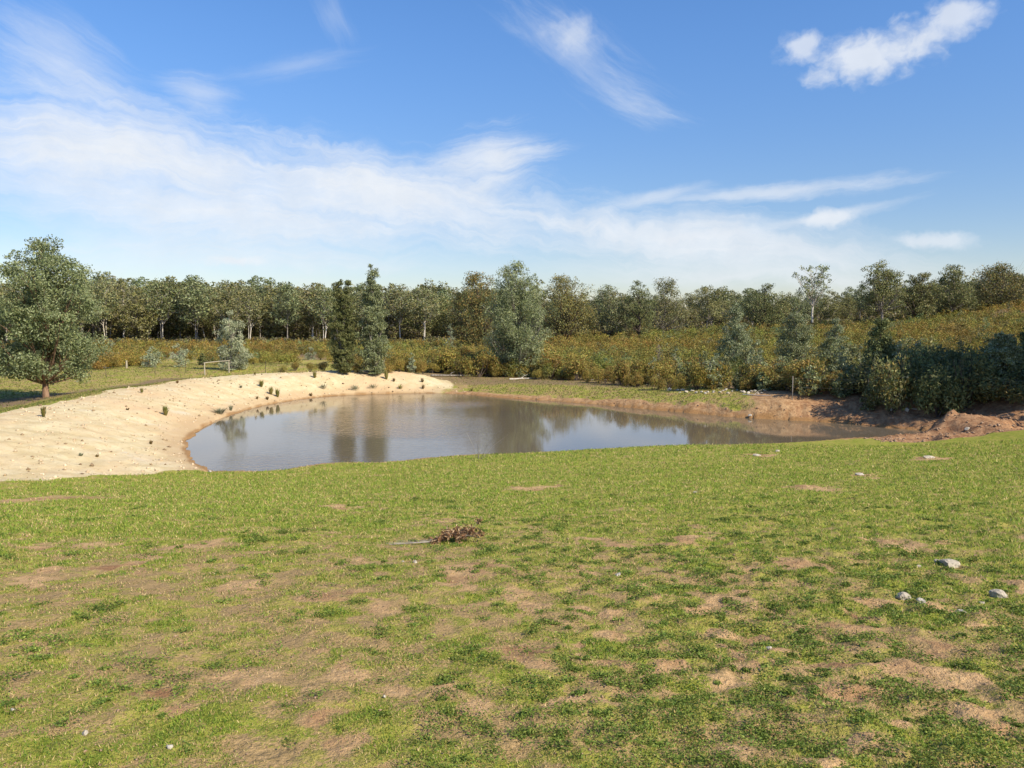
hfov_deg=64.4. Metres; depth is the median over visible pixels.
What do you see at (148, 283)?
gum tree
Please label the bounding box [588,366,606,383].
shrub
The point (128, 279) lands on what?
gum tree
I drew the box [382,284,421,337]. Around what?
gum tree
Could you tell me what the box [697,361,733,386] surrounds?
shrub
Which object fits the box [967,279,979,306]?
gum tree
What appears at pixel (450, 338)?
sapling
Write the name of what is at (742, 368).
shrub
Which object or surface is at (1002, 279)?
gum tree
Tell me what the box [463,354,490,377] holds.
shrub
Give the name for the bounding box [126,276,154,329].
gum tree
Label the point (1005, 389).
thicket bush
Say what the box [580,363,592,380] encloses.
shrub
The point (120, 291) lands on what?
gum tree
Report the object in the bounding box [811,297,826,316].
gum tree
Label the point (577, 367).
shrub
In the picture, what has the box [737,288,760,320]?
gum tree
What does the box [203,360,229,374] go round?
rail frame
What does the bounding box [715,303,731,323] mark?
gum tree
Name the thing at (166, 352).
shrub
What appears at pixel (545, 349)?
shrub
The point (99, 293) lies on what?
gum tree
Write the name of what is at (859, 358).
sapling
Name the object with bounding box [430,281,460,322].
gum tree
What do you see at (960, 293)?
gum tree
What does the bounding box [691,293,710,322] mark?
gum tree
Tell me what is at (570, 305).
gum tree
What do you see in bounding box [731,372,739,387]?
sapling
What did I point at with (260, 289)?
gum tree
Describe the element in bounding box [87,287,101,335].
gum tree
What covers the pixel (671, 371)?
shrub
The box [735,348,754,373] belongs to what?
sapling
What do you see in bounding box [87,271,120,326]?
gum tree
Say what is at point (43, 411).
grass tuft
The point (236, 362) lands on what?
gum tree
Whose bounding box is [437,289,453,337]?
gum tree
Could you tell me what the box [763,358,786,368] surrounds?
shrub
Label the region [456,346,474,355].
shrub
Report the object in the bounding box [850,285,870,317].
gum tree
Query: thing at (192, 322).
gum tree
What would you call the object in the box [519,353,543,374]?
shrub
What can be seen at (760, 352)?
sapling
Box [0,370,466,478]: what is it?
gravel
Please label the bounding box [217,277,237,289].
gum tree
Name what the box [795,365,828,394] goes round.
bush
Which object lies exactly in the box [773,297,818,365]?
gum tree
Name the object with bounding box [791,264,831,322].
gum tree
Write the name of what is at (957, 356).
thicket bush
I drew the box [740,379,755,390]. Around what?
shrub
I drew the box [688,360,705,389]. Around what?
shrub
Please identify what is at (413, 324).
gum tree
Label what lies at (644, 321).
gum tree
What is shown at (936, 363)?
thicket bush
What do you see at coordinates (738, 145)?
sky
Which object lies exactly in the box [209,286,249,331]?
gum tree
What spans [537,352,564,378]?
shrub
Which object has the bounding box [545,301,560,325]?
gum tree
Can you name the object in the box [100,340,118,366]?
bush
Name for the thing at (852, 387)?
thicket bush
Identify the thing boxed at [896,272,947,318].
gum tree
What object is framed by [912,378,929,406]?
bush
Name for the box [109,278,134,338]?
gum tree
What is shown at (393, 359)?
shrub
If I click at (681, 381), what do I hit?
shrub
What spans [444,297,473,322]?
gum tree
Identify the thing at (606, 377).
shrub
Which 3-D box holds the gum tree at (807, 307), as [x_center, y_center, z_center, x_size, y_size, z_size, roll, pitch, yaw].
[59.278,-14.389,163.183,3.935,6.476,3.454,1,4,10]
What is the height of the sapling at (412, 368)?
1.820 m
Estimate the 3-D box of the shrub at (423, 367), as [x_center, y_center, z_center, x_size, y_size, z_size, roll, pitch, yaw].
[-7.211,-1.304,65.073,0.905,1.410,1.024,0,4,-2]
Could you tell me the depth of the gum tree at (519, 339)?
67.75 m
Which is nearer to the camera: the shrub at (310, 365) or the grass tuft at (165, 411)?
the grass tuft at (165, 411)
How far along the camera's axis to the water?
39.56 m
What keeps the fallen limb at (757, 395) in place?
on the ground at (328, 752)
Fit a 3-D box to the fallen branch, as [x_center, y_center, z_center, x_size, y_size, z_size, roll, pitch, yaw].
[-0.916,1.795,9.866,1.232,0.280,0.436,-1,4,-13]
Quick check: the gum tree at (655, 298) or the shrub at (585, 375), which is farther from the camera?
the gum tree at (655, 298)
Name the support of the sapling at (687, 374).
on the ground at (328, 752)
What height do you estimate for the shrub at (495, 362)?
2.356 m
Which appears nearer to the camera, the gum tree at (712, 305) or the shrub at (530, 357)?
the shrub at (530, 357)
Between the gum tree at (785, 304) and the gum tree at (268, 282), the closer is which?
the gum tree at (785, 304)
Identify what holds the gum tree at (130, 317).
on the ground at (328, 752)
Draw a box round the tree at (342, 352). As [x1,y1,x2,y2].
[327,279,356,372]
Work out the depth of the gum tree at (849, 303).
160.30 m
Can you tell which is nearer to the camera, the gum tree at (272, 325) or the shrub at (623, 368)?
the shrub at (623, 368)
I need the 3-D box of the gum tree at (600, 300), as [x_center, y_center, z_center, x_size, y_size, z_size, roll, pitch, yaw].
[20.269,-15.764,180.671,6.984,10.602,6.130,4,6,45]
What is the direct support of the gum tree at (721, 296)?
on the ground at (328, 752)
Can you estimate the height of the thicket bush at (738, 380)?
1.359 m
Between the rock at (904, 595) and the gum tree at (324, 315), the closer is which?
the rock at (904, 595)
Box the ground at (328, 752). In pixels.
[0,306,1023,767]
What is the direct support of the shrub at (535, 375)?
on the ground at (328, 752)
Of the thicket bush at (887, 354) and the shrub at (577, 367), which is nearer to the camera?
the thicket bush at (887, 354)
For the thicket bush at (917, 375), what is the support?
on the ground at (328, 752)
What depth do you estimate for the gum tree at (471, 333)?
123.48 m
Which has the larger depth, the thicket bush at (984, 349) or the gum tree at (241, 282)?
the gum tree at (241, 282)
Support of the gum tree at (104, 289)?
on the ground at (328, 752)
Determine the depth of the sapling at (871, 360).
44.60 m
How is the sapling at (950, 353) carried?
on the ground at (328, 752)
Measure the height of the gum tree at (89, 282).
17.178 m
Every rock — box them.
[895,592,912,600]
[916,597,925,602]
[939,559,959,567]
[989,589,1007,597]
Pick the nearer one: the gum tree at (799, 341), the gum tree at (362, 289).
the gum tree at (799, 341)
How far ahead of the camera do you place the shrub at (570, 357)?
68.14 m
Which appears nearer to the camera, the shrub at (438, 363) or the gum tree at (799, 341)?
the gum tree at (799, 341)
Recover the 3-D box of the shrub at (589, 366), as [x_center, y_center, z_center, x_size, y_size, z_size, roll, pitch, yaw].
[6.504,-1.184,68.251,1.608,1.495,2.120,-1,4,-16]
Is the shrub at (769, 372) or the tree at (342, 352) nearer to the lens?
the shrub at (769, 372)
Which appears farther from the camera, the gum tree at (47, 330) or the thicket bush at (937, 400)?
the gum tree at (47, 330)
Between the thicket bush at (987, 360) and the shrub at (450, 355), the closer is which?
the thicket bush at (987, 360)
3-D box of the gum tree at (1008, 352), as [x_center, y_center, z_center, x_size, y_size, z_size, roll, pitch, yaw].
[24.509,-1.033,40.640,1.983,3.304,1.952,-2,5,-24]
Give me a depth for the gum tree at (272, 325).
191.84 m
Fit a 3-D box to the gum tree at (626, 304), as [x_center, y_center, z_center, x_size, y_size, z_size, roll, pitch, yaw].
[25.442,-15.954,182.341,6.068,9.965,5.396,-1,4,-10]
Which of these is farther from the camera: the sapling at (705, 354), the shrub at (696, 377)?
the sapling at (705, 354)
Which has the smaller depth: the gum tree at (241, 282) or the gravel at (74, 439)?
the gravel at (74, 439)
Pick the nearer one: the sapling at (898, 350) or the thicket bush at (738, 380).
the sapling at (898, 350)
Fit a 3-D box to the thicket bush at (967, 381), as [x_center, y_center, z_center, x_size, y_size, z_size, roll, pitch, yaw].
[22.599,-0.240,40.478,2.472,3.371,2.922,-2,5,-30]
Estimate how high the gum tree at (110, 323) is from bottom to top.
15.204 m
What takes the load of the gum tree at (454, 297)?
on the ground at (328, 752)
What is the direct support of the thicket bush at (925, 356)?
on the ground at (328, 752)
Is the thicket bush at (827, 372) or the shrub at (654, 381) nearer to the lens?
the thicket bush at (827, 372)
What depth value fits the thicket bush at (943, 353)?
48.72 m
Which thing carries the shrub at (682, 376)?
on the ground at (328, 752)
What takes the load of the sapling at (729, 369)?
on the ground at (328, 752)
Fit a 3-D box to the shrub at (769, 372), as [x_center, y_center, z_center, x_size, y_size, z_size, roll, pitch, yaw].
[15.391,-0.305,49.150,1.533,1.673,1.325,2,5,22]
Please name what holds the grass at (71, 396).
on the ground at (328, 752)
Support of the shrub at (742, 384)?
on the ground at (328, 752)
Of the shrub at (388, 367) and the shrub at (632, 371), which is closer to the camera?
the shrub at (632, 371)
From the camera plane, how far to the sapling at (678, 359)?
62.92 m
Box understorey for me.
[0,292,1023,344]
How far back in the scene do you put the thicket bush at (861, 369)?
43.90 m
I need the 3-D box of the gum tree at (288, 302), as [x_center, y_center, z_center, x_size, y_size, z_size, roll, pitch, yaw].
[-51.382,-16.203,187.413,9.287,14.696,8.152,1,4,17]
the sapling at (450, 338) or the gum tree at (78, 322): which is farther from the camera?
the gum tree at (78, 322)
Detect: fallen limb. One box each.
[431,372,473,375]
[509,375,533,379]
[743,390,770,395]
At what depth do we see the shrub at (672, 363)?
60.91 m
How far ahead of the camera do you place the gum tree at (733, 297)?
183.27 m
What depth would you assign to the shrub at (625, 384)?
59.72 m
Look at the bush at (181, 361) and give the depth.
80.45 m
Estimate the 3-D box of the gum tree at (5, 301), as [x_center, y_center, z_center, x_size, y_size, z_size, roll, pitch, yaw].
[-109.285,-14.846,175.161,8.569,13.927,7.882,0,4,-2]
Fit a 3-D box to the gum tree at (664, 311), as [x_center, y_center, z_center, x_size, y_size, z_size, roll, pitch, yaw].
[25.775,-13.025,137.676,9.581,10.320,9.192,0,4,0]
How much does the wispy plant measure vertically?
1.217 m
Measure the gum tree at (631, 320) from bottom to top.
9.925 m
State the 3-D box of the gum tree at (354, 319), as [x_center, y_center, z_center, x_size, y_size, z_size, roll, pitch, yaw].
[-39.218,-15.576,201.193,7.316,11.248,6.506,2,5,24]
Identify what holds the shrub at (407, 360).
on the ground at (328, 752)
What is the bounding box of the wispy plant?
[466,428,504,458]
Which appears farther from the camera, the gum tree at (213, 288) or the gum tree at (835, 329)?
the gum tree at (213, 288)
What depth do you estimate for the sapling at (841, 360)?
46.13 m
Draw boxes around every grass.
[0,362,758,412]
[0,438,1023,767]
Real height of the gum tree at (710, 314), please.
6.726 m
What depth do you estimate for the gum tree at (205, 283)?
234.75 m
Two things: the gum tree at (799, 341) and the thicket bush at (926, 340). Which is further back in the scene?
the gum tree at (799, 341)
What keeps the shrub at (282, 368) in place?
on the ground at (328, 752)
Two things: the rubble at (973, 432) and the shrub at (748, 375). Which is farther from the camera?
the shrub at (748, 375)
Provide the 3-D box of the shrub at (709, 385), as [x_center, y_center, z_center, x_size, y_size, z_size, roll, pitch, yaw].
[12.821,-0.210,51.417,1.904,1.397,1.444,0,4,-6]
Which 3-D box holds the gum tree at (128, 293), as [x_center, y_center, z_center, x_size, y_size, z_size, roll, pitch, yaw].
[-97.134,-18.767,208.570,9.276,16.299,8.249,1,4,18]
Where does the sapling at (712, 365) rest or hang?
on the ground at (328, 752)
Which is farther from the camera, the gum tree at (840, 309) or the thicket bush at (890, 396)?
the gum tree at (840, 309)
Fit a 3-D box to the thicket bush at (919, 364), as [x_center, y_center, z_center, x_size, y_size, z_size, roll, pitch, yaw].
[20.762,-0.548,42.899,2.718,2.612,3.213,-3,5,-33]
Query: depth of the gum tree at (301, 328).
200.32 m
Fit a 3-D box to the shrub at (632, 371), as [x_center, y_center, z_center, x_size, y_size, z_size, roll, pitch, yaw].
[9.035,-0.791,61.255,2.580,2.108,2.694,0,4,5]
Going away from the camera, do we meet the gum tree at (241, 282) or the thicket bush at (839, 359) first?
the thicket bush at (839, 359)
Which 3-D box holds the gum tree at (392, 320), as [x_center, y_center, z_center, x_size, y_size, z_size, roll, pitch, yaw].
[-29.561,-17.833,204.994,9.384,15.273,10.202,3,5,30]
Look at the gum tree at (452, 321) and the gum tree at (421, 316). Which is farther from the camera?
the gum tree at (452, 321)
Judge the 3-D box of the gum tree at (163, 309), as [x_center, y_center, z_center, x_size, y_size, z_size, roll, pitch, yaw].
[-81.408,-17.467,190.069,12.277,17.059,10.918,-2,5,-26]
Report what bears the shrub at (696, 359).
on the ground at (328, 752)
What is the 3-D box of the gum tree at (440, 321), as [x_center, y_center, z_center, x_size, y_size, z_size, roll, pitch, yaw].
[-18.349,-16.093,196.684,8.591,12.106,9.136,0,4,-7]
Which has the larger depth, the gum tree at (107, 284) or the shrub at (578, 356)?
the gum tree at (107, 284)
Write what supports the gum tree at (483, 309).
on the ground at (328, 752)
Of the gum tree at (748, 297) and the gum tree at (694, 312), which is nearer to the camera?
the gum tree at (748, 297)
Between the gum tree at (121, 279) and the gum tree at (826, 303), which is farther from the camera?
the gum tree at (121, 279)
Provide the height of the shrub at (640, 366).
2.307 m
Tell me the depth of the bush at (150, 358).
80.03 m
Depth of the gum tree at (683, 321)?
171.11 m
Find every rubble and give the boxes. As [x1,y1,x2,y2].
[512,395,839,418]
[863,398,1023,442]
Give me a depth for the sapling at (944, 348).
48.77 m
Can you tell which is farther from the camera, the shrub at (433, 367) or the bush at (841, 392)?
the shrub at (433, 367)
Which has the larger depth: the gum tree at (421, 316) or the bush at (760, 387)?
the gum tree at (421, 316)
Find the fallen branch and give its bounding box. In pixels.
[386,516,484,544]
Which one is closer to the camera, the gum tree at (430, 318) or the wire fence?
the wire fence
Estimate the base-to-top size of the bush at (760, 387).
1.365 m
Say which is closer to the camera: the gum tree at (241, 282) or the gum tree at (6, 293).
the gum tree at (6, 293)
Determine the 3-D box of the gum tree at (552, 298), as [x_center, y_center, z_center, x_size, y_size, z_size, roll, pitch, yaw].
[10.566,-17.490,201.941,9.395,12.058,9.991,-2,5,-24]
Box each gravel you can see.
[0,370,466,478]
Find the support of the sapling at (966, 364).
on the ground at (328, 752)
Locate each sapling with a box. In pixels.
[406,353,416,372]
[445,323,454,347]
[645,357,659,385]
[671,346,685,381]
[681,361,692,386]
[698,351,709,385]
[703,356,723,388]
[722,356,735,387]
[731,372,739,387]
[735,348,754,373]
[741,339,767,389]
[746,348,772,374]
[774,356,794,388]
[819,336,841,369]
[828,344,852,372]
[836,344,859,371]
[849,344,864,370]
[863,353,880,370]
[888,342,900,351]
[890,341,908,383]
[937,344,948,356]
[942,349,957,367]
[954,339,965,361]
[959,353,973,392]
[978,338,993,363]
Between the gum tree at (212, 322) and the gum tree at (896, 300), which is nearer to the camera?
the gum tree at (896, 300)
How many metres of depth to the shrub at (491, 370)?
67.24 m
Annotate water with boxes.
[185,393,923,470]
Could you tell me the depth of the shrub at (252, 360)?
85.81 m
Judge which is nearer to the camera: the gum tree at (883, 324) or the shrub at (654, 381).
the gum tree at (883, 324)
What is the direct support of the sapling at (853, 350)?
on the ground at (328, 752)
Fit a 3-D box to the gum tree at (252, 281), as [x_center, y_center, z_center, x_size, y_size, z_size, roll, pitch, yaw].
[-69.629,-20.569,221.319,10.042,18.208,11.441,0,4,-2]
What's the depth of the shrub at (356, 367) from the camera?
62.87 m
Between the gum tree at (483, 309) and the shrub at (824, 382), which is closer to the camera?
the shrub at (824, 382)
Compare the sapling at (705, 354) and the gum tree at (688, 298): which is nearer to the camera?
the sapling at (705, 354)
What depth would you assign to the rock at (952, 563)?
8.20 m
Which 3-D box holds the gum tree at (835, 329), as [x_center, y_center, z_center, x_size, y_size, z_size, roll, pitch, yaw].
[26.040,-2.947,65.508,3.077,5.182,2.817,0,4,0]
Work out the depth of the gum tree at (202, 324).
201.72 m
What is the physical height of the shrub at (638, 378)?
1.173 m
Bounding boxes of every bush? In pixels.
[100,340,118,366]
[140,346,161,367]
[169,344,189,366]
[197,353,206,364]
[304,347,316,359]
[735,371,756,389]
[754,371,795,389]
[756,372,771,390]
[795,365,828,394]
[801,365,848,391]
[828,370,878,392]
[829,373,853,397]
[831,345,849,368]
[848,349,892,395]
[859,384,879,410]
[862,346,916,373]
[867,353,915,412]
[877,349,938,396]
[894,344,942,369]
[897,334,925,353]
[904,369,945,393]
[911,345,947,366]
[912,336,944,355]
[912,363,967,417]
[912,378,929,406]
[928,344,954,364]
[938,346,1001,410]
[939,344,978,370]
[965,347,1022,391]
[973,374,1023,404]
[976,338,991,358]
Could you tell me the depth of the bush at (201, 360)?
83.92 m
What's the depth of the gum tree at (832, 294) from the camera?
186.18 m
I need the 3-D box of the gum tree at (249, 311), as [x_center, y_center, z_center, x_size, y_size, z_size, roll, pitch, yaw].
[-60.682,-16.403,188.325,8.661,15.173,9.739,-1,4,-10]
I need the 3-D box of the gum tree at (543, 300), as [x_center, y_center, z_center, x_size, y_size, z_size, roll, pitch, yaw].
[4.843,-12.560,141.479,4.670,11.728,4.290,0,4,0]
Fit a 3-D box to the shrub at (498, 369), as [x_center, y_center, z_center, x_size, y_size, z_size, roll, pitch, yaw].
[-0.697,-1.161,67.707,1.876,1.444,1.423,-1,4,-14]
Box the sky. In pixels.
[0,0,1023,309]
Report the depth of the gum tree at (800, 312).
170.71 m
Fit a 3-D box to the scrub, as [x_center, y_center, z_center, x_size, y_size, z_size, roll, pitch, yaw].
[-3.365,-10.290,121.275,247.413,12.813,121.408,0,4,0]
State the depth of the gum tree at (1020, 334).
58.05 m
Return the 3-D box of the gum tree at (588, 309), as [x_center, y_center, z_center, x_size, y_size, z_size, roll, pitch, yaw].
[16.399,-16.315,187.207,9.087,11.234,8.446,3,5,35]
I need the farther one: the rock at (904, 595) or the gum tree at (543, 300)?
the gum tree at (543, 300)
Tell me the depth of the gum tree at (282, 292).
209.38 m
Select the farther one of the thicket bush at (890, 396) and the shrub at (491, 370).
the shrub at (491, 370)
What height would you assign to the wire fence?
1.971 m
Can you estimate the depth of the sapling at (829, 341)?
49.41 m
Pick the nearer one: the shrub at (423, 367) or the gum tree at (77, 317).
the shrub at (423, 367)
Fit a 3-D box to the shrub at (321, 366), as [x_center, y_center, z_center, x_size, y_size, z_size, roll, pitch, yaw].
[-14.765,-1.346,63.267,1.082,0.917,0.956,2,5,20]
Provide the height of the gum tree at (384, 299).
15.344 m
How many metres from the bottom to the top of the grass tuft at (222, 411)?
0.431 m
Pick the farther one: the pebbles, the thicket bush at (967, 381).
the thicket bush at (967, 381)
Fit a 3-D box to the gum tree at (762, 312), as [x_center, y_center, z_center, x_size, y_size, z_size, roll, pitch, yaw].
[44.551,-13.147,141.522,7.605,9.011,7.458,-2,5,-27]
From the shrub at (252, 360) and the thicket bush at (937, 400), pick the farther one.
the shrub at (252, 360)
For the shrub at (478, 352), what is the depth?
69.56 m
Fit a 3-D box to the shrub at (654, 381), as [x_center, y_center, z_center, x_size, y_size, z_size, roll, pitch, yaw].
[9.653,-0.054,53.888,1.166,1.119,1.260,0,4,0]
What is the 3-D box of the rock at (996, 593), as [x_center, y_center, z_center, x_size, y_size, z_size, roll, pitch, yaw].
[4.020,1.734,6.714,0.147,0.073,0.112,8,10,-3]
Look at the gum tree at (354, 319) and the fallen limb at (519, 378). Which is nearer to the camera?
the fallen limb at (519, 378)
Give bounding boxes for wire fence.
[792,376,1022,400]
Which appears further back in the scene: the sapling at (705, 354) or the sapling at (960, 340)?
the sapling at (705, 354)
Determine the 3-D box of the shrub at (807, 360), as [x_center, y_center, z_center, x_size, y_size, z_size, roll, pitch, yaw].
[17.150,-0.404,45.560,3.281,2.320,3.143,1,4,12]
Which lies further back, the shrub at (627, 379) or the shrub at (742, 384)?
the shrub at (627, 379)
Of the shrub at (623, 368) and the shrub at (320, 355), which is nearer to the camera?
the shrub at (623, 368)
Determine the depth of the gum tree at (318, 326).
205.23 m
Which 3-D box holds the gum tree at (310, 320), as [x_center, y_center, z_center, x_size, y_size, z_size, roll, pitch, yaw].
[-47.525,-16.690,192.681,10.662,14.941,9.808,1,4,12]
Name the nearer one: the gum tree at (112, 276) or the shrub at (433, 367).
the shrub at (433, 367)
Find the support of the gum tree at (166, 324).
on the ground at (328, 752)
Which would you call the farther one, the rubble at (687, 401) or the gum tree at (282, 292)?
the gum tree at (282, 292)
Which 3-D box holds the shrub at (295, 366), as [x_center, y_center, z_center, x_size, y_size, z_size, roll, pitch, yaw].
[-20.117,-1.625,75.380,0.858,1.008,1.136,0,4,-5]
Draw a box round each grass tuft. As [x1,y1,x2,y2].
[40,407,46,416]
[162,405,168,415]
[213,408,227,413]
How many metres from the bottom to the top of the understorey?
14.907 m
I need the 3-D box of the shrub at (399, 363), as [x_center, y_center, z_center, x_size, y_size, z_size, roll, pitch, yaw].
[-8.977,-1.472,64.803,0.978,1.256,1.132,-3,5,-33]
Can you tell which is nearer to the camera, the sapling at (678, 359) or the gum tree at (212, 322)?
the sapling at (678, 359)
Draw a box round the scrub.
[0,299,1023,378]
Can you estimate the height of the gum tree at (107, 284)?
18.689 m
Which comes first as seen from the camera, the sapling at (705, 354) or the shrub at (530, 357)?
the sapling at (705, 354)
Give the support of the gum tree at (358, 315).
on the ground at (328, 752)
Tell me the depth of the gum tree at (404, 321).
211.98 m
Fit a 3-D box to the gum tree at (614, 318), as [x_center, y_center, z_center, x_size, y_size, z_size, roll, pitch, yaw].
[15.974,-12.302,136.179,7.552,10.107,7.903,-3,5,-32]
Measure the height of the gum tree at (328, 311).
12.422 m
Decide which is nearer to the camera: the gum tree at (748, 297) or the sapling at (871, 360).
the sapling at (871, 360)
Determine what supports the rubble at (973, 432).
on the ground at (328, 752)
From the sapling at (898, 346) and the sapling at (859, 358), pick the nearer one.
the sapling at (898, 346)
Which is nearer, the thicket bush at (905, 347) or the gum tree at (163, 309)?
the thicket bush at (905, 347)
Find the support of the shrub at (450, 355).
on the ground at (328, 752)
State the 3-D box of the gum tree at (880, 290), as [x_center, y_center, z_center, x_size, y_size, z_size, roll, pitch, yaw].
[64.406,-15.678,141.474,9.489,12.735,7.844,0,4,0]
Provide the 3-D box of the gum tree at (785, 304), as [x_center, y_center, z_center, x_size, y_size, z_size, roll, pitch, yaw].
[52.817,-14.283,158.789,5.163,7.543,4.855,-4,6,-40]
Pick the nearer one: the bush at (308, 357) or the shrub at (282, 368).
the shrub at (282, 368)
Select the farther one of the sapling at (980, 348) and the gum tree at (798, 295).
the gum tree at (798, 295)
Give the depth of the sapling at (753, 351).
52.69 m
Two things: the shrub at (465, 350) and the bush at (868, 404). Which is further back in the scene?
the shrub at (465, 350)
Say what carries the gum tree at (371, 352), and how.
on the ground at (328, 752)
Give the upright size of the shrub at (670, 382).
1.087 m
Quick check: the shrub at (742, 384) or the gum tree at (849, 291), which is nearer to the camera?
the shrub at (742, 384)
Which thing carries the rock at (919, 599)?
on the ground at (328, 752)
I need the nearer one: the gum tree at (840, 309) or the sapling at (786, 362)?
the sapling at (786, 362)
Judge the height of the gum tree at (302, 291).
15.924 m
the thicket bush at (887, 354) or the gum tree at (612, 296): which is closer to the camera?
the thicket bush at (887, 354)
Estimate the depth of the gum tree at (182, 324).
194.59 m
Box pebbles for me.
[0,477,1023,767]
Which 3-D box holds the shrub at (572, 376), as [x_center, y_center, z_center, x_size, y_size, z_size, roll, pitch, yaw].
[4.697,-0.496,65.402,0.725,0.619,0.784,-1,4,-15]
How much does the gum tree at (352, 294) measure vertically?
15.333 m
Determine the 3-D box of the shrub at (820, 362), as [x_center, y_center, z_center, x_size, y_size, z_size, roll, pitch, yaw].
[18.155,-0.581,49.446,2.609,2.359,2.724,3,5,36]
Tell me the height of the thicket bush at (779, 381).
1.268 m
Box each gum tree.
[0,234,114,397]
[0,283,16,340]
[2,284,31,326]
[57,302,88,331]
[63,279,106,335]
[69,285,104,331]
[85,279,98,330]
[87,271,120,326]
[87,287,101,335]
[90,274,120,327]
[90,277,121,339]
[95,284,125,336]
[96,272,121,288]
[104,280,146,337]
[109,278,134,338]
[116,283,146,330]
[116,288,163,338]
[119,277,140,337]
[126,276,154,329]
[131,291,159,337]
[136,275,190,337]
[141,278,170,338]
[147,275,188,338]
[156,275,198,337]
[171,282,215,335]
[175,275,218,341]
[187,292,214,337]
[196,282,215,337]
[200,290,234,337]
[201,285,230,340]
[205,284,224,330]
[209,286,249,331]
[212,310,253,370]
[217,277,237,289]
[223,282,257,337]
[224,279,247,292]
[235,285,267,338]
[241,275,266,295]
[243,284,272,336]
[250,285,289,339]
[258,281,302,335]
[259,277,279,338]
[268,282,305,337]
[277,286,314,337]
[291,286,318,327]
[293,282,331,336]
[304,284,337,339]
[307,289,328,337]
[317,297,353,337]
[337,303,360,330]
[343,286,358,298]
[350,290,371,336]
[354,264,391,374]
[354,282,369,322]
[367,286,391,323]
[381,283,408,338]
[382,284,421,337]
[390,303,411,337]
[395,290,429,337]
[399,287,446,338]
[405,297,446,337]
[413,279,443,293]
[427,294,451,337]
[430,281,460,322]
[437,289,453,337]
[441,271,504,346]
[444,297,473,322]
[445,287,466,320]
[446,305,459,328]
[471,285,497,331]
[479,260,554,376]
[531,279,552,334]
[539,273,600,339]
[541,292,563,317]
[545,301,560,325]
[577,292,601,328]
[585,284,629,336]
[590,290,614,327]
[605,289,628,323]
[614,291,635,320]
[618,280,657,337]
[628,298,648,327]
[637,276,692,331]
[644,294,658,323]
[673,299,692,323]
[680,293,699,307]
[686,285,725,328]
[686,301,701,323]
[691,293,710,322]
[701,286,733,325]
[704,303,716,322]
[713,301,755,373]
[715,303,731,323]
[726,292,741,316]
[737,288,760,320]
[738,288,763,324]
[743,283,791,327]
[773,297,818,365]
[774,292,795,322]
[786,300,803,319]
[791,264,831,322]
[793,291,803,309]
[800,297,816,316]
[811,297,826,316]
[817,289,843,314]
[817,297,842,319]
[817,318,854,360]
[828,295,845,318]
[839,286,853,314]
[841,294,860,322]
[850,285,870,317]
[851,260,912,318]
[861,315,895,385]
[884,284,904,315]
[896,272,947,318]
[929,264,979,312]
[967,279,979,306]
[968,261,1023,307]
[983,331,1023,385]
[1016,327,1023,344]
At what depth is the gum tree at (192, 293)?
187.97 m
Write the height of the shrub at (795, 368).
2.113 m
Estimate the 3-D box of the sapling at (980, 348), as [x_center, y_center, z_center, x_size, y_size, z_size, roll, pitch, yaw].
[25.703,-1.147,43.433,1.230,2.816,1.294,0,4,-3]
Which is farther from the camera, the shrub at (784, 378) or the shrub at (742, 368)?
the shrub at (742, 368)
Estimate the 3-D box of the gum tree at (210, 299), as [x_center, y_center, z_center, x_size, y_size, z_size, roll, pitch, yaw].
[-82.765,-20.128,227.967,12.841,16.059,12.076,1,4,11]
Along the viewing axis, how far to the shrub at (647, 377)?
59.10 m
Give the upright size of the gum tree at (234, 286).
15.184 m
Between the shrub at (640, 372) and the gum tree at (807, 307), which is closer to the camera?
the shrub at (640, 372)
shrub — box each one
[159,349,170,357]
[248,357,257,363]
[273,365,287,371]
[291,362,298,370]
[306,363,317,371]
[315,352,325,359]
[315,361,328,370]
[351,363,363,372]
[384,362,394,372]
[388,354,406,369]
[393,358,404,371]
[397,354,415,371]
[416,361,426,373]
[427,362,439,372]
[429,350,453,373]
[435,349,463,373]
[447,355,473,376]
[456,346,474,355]
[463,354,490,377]
[473,349,487,372]
[476,352,501,376]
[488,366,497,376]
[493,362,513,376]
[515,354,532,368]
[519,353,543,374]
[531,370,540,379]
[536,346,556,365]
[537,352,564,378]
[557,354,576,374]
[562,357,587,380]
[566,374,574,380]
[567,351,591,365]
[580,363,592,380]
[583,361,598,370]
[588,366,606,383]
[600,369,610,382]
[605,359,631,385]
[615,361,646,384]
[618,375,634,385]
[623,376,630,386]
[630,369,643,384]
[630,373,643,386]
[631,357,650,375]
[640,372,651,386]
[646,361,678,384]
[649,375,665,389]
[657,375,677,388]
[659,357,677,384]
[674,377,685,388]
[675,372,689,387]
[681,355,708,386]
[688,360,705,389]
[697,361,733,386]
[701,370,728,389]
[735,363,749,388]
[739,362,774,390]
[739,380,747,389]
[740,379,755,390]
[754,365,778,386]
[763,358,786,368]
[782,370,791,390]
[784,360,813,387]
[786,356,848,395]
[808,356,829,369]
[818,372,836,394]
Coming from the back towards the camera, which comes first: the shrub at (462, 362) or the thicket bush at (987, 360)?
the shrub at (462, 362)
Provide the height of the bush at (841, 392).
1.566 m
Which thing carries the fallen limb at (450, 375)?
on the ground at (328, 752)
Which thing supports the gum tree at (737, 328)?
on the ground at (328, 752)
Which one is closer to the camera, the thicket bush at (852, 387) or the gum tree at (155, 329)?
the thicket bush at (852, 387)
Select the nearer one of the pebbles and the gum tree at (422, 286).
the pebbles

